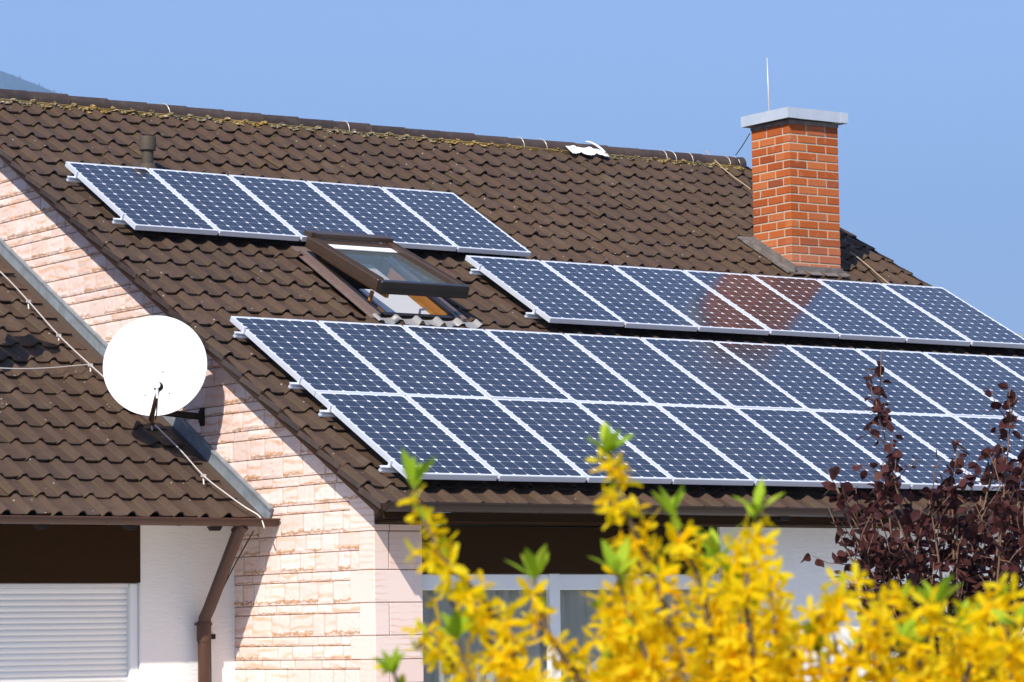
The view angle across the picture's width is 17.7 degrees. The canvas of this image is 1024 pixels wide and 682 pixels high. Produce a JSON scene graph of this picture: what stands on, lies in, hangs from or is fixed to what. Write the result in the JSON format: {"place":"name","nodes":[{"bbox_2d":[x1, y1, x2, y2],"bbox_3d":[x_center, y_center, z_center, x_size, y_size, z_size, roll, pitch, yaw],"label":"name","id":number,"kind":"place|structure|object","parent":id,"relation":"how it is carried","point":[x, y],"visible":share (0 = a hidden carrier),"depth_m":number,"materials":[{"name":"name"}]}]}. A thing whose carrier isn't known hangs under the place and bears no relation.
{"place":"outdoors","nodes":[
{"label":"outdoors","id":0,"kind":"place"},
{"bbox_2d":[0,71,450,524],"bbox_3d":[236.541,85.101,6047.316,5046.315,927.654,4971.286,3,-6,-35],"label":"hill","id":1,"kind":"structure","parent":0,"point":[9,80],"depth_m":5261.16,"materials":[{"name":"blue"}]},
{"bbox_2d":[0,72,61,93],"bbox_3d":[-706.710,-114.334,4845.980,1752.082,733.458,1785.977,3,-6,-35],"label":"forest","id":2,"kind":"object","parent":1,"relation":"on","point":[22,84],"depth_m":5244.11,"materials":[{"name":"blue"}]},
{"bbox_2d":[0,0,1023,336],"label":"sky","id":3,"kind":"structure","parent":0,"point":[930,147],"materials":[{"name":"blue"}]},
{"bbox_2d":[372,421,1023,681],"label":"forsythia bush","id":4,"kind":"object","parent":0,"point":[728,643],"visible":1,"depth_m":5.20,"materials":[{"name":"yellow plant"}]},
{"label":"terrace","id":5,"kind":"structure","parent":0,"visible":0},
{"bbox_2d":[0,238,279,681],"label":"annex","id":6,"kind":"object","parent":5,"relation":"on","point":[123,530],"visible":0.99,"depth_m":25.95,"materials":[{"name":"tile"}]},
{"bbox_2d":[0,364,87,369],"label":"branch wire","id":7,"kind":"object","parent":6,"relation":"attached to","point":[45,367],"visible":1,"depth_m":27.43,"materials":[{"name":"grey metal"}]},
{"bbox_2d":[0,583,137,681],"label":"window","id":8,"kind":"structure","parent":6,"relation":"in","point":[50,632],"depth_m":25.60,"materials":[{"name":"white plastic"}]},
{"bbox_2d":[0,271,264,528],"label":"lightning conductor","id":9,"kind":"object","parent":6,"relation":"attached to","point":[90,365],"visible":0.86,"depth_m":26.94,"materials":[{"name":"silver metal"}]},
{"bbox_2d":[210,531,253,681],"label":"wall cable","id":10,"kind":"object","parent":6,"relation":"attached to","point":[213,636],"depth_m":26.19,"materials":[{"name":"black"}]},
{"bbox_2d":[0,89,1023,681],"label":"house","id":11,"kind":"structure","parent":5,"relation":"on","point":[330,581],"depth_m":28.49,"materials":[{"name":"tile"}]},
{"bbox_2d":[103,316,206,425],"bbox_3d":[-2.753,0.239,26.480,0.898,0.894,0.643,3,-6,-35],"label":"satellite dish","id":12,"kind":"object","parent":11,"relation":"attached to","point":[155,366],"visible":1,"depth_m":26.47,"materials":[{"name":"white paint"}]},
{"bbox_2d":[233,326,248,338],"bbox_3d":[1.588,0.107,29.312,9.405,0.110,0.118,3,23,-35],"label":"mounting rail","id":13,"kind":"object","parent":11,"relation":"attached to","point":[237,334],"visible":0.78,"depth_m":26.61,"materials":[{"name":"metal"}]},
{"bbox_2d":[715,341,871,411],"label":"solar panel","id":14,"kind":"object","parent":13,"relation":"attached to","point":[809,386],"visible":0.83,"depth_m":29.37,"materials":[{"name":"glass"}]},
{"bbox_2d":[923,352,1023,418],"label":"solar panel","id":15,"kind":"object","parent":13,"relation":"attached to","point":[979,372],"visible":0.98,"depth_m":31.00,"materials":[{"name":"glass"}]},
{"bbox_2d":[66,171,472,207],"bbox_3d":[-2.179,-1.386,30.447,4.362,0.110,0.118,3,23,-35],"label":"mounting rail","id":16,"kind":"object","parent":11,"relation":"attached to","point":[74,178],"visible":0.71,"depth_m":29.20,"materials":[{"name":"metal"}]},
{"bbox_2d":[65,161,217,234],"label":"solar panel","id":17,"kind":"object","parent":16,"relation":"attached to","point":[144,199],"visible":1,"depth_m":29.00,"materials":[{"name":"glass"}]},
{"bbox_2d":[148,168,299,240],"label":"solar panel","id":18,"kind":"object","parent":16,"relation":"attached to","point":[224,205],"visible":1,"depth_m":29.49,"materials":[{"name":"glass"}]},
{"bbox_2d":[307,181,456,250],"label":"solar panel","id":19,"kind":"object","parent":16,"relation":"attached to","point":[375,210],"visible":0.94,"depth_m":30.47,"materials":[{"name":"glass"}]},
{"bbox_2d":[288,377,304,388],"bbox_3d":[2.085,0.509,28.572,9.405,0.110,0.118,3,23,-35],"label":"mounting rail","id":20,"kind":"object","parent":11,"relation":"attached to","point":[295,385],"visible":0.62,"depth_m":25.87,"materials":[{"name":"metal"}]},
{"bbox_2d":[230,316,402,395],"bbox_3d":[-1.589,0.131,26.501,0.817,0.047,1.483,3,22,-35],"label":"solar panel","id":21,"kind":"object","parent":20,"relation":"attached to","point":[315,355],"visible":1,"depth_m":26.46,"materials":[{"name":"glass"}]},
{"bbox_2d":[319,321,488,397],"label":"solar panel","id":22,"kind":"object","parent":20,"relation":"attached to","point":[402,360],"visible":1,"depth_m":26.95,"materials":[{"name":"glass"}]},
{"bbox_2d":[403,325,572,400],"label":"solar panel","id":23,"kind":"object","parent":20,"relation":"attached to","point":[486,363],"visible":1,"depth_m":27.43,"materials":[{"name":"glass"}]},
{"bbox_2d":[485,329,652,403],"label":"solar panel","id":24,"kind":"object","parent":20,"relation":"attached to","point":[568,367],"visible":1,"depth_m":27.92,"materials":[{"name":"glass"}]},
{"bbox_2d":[564,333,730,406],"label":"solar panel","id":25,"kind":"object","parent":20,"relation":"attached to","point":[647,371],"visible":1,"depth_m":28.40,"materials":[{"name":"glass"}]},
{"bbox_2d":[641,337,807,409],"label":"solar panel","id":26,"kind":"object","parent":20,"relation":"attached to","point":[727,377],"visible":1,"depth_m":28.88,"materials":[{"name":"glass"}]},
{"bbox_2d":[786,345,949,414],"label":"solar panel","id":27,"kind":"object","parent":20,"relation":"attached to","point":[846,368],"visible":0.79,"depth_m":29.87,"materials":[{"name":"glass"}]},
{"bbox_2d":[856,348,1018,417],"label":"solar panel","id":28,"kind":"object","parent":20,"relation":"attached to","point":[938,385],"visible":0.88,"depth_m":30.33,"materials":[{"name":"glass"}]},
{"bbox_2d":[988,355,1023,378],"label":"solar panel","id":29,"kind":"object","parent":20,"relation":"on","point":[1015,365],"visible":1,"depth_m":31.58,"materials":[{"name":"glass"}]},
{"bbox_2d":[112,213,525,247],"bbox_3d":[-1.682,-0.985,29.706,4.362,0.110,0.118,3,23,-35],"label":"mounting rail","id":30,"kind":"object","parent":11,"relation":"attached to","point":[120,220],"visible":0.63,"depth_m":28.45,"materials":[{"name":"metal"}]},
{"bbox_2d":[229,175,374,242],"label":"solar panel","id":31,"kind":"object","parent":30,"relation":"attached to","point":[298,207],"visible":0.91,"depth_m":30.07,"materials":[{"name":"glass"}]},
{"bbox_2d":[382,187,530,256],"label":"solar panel","id":32,"kind":"object","parent":30,"relation":"attached to","point":[459,223],"visible":1,"depth_m":30.93,"materials":[{"name":"glass"}]},
{"bbox_2d":[318,404,336,416],"bbox_3d":[2.345,0.719,28.185,9.405,0.110,0.118,3,23,-35],"label":"mounting rail","id":33,"kind":"object","parent":11,"relation":"attached to","point":[326,413],"visible":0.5,"depth_m":25.49,"materials":[{"name":"metal"}]},
{"bbox_2d":[315,391,497,480],"bbox_3d":[-0.828,0.730,25.369,0.817,0.046,1.482,3,22,-35],"label":"solar panel","id":34,"kind":"object","parent":33,"relation":"attached to","point":[386,427],"visible":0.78,"depth_m":25.33,"materials":[{"name":"glass"}]},
{"bbox_2d":[405,395,586,482],"bbox_3d":[-0.139,0.765,25.851,0.817,0.046,1.483,3,22,-35],"label":"solar panel","id":35,"kind":"object","parent":33,"relation":"attached to","point":[498,440],"visible":1,"depth_m":25.79,"materials":[{"name":"glass"}]},
{"bbox_2d":[492,398,671,483],"bbox_3d":[0.550,0.798,26.332,0.817,0.046,1.483,3,22,-35],"label":"solar panel","id":36,"kind":"object","parent":33,"relation":"attached to","point":[563,429],"visible":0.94,"depth_m":26.31,"materials":[{"name":"glass"}]},
{"bbox_2d":[576,401,753,485],"bbox_3d":[1.238,0.833,26.812,0.817,0.046,1.483,3,22,-35],"label":"solar panel","id":37,"kind":"object","parent":33,"relation":"attached to","point":[671,447],"visible":0.98,"depth_m":26.75,"materials":[{"name":"glass"}]},
{"bbox_2d":[657,404,832,486],"bbox_3d":[1.926,0.866,27.293,0.817,0.046,1.482,3,22,-35],"label":"solar panel","id":38,"kind":"object","parent":33,"relation":"attached to","point":[747,446],"visible":0.88,"depth_m":27.24,"materials":[{"name":"glass"}]},
{"bbox_2d":[735,407,910,488],"bbox_3d":[2.615,0.901,27.774,0.817,0.047,1.483,3,22,-35],"label":"solar panel","id":39,"kind":"object","parent":33,"relation":"attached to","point":[815,441],"visible":0.91,"depth_m":27.80,"materials":[{"name":"glass"}]},
{"bbox_2d":[810,410,984,489],"bbox_3d":[3.303,0.936,28.255,0.817,0.048,1.483,3,22,-35],"label":"solar panel","id":40,"kind":"object","parent":33,"relation":"attached to","point":[849,425],"visible":0.69,"depth_m":28.25,"materials":[{"name":"glass"}]},
{"bbox_2d":[889,413,1023,490],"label":"solar panel","id":41,"kind":"object","parent":33,"relation":"attached to","point":[939,432],"visible":0.5,"depth_m":28.92,"materials":[{"name":"glass"}]},
{"bbox_2d":[953,415,1023,458],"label":"solar panel","id":42,"kind":"object","parent":33,"relation":"attached to","point":[980,425],"visible":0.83,"depth_m":29.44,"materials":[{"name":"glass"}]},
{"bbox_2d":[291,230,481,328],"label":"roof window","id":43,"kind":"structure","parent":11,"relation":"in","point":[370,280],"depth_m":28.79,"materials":[{"name":"black"}]},
{"bbox_2d":[378,459,398,472],"bbox_3d":[2.842,1.121,27.444,9.405,0.110,0.118,3,23,-35],"label":"mounting rail","id":44,"kind":"object","parent":11,"relation":"attached to","point":[389,468],"visible":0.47,"depth_m":24.75,"materials":[{"name":"metal"}]},
{"bbox_2d":[469,264,484,274],"bbox_3d":[2.085,-0.541,31.600,6.044,0.110,0.118,3,23,-35],"label":"mounting rail","id":45,"kind":"object","parent":11,"relation":"attached to","point":[477,271],"visible":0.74,"depth_m":29.87,"materials":[{"name":"metal"}]},
{"bbox_2d":[465,255,623,326],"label":"solar panel","id":46,"kind":"object","parent":45,"relation":"attached to","point":[550,295],"visible":1,"depth_m":29.66,"materials":[{"name":"glass"}]},
{"bbox_2d":[541,260,697,331],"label":"solar panel","id":47,"kind":"object","parent":45,"relation":"attached to","point":[629,302],"visible":1,"depth_m":30.16,"materials":[{"name":"glass"}]},
{"bbox_2d":[613,265,768,334],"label":"solar panel","id":48,"kind":"object","parent":45,"relation":"attached to","point":[701,307],"visible":1,"depth_m":30.64,"materials":[{"name":"glass"}]},
{"bbox_2d":[683,270,838,337],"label":"solar panel","id":49,"kind":"object","parent":45,"relation":"attached to","point":[773,312],"visible":1,"depth_m":31.12,"materials":[{"name":"glass"}]},
{"bbox_2d":[751,275,905,342],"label":"solar panel","id":50,"kind":"object","parent":45,"relation":"attached to","point":[842,317],"visible":1,"depth_m":31.61,"materials":[{"name":"glass"}]},
{"bbox_2d":[817,279,970,345],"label":"solar panel","id":51,"kind":"object","parent":45,"relation":"attached to","point":[908,321],"visible":1,"depth_m":32.09,"materials":[{"name":"glass"}]},
{"bbox_2d":[882,283,1023,348],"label":"solar panel","id":52,"kind":"object","parent":45,"relation":"attached to","point":[974,326],"visible":1,"depth_m":32.58,"materials":[{"name":"glass"}]},
{"bbox_2d":[524,307,542,318],"bbox_3d":[2.583,-0.139,30.860,6.044,0.110,0.118,3,23,-35],"label":"mounting rail","id":53,"kind":"object","parent":11,"relation":"attached to","point":[533,314],"visible":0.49,"depth_m":29.13,"materials":[{"name":"metal"}]},
{"bbox_2d":[422,573,714,681],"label":"window","id":54,"kind":"structure","parent":11,"relation":"in","point":[562,592],"depth_m":25.73,"materials":[{"name":"white plastic"}]},
{"bbox_2d":[566,141,609,156],"bbox_3d":[0.793,-2.050,34.844,0.477,0.182,0.179,3,-6,-35],"label":"torn strip","id":55,"kind":"object","parent":11,"relation":"on","point":[587,150],"visible":1,"depth_m":34.85,"materials":[{"name":"white plastic"}]},
{"bbox_2d":[705,150,750,189],"bbox_3d":[2.322,-1.866,35.690,0.064,0.586,1.067,1,-6,-23],"label":"roof wire","id":56,"kind":"object","parent":11,"relation":"on","point":[729,173],"visible":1,"depth_m":35.53,"materials":[{"name":"beige"}]},
{"bbox_2d":[767,58,769,110],"bbox_3d":[2.615,-2.573,33.455,0.039,0.629,0.039,3,-6,-35],"label":"lightning rod","id":57,"kind":"object","parent":11,"relation":"on","point":[768,87],"visible":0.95,"depth_m":33.45,"materials":[{"name":"silver metal"}]},
{"bbox_2d":[850,252,889,283],"bbox_3d":[3.672,-0.738,33.563,0.032,0.431,0.776,2,-6,-26],"label":"roof wire","id":58,"kind":"object","parent":11,"relation":"on","point":[870,268],"visible":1,"depth_m":33.58,"materials":[{"name":"beige"}]},
{"bbox_2d":[872,572,1012,681],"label":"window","id":59,"kind":"structure","parent":11,"relation":"in","point":[944,573],"depth_m":28.03,"materials":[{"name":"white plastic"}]},
{"bbox_2d":[801,361,1023,679],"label":"purple tree","id":60,"kind":"object","parent":5,"relation":"on","point":[901,561],"visible":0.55,"depth_m":19.01,"materials":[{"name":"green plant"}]}
]}

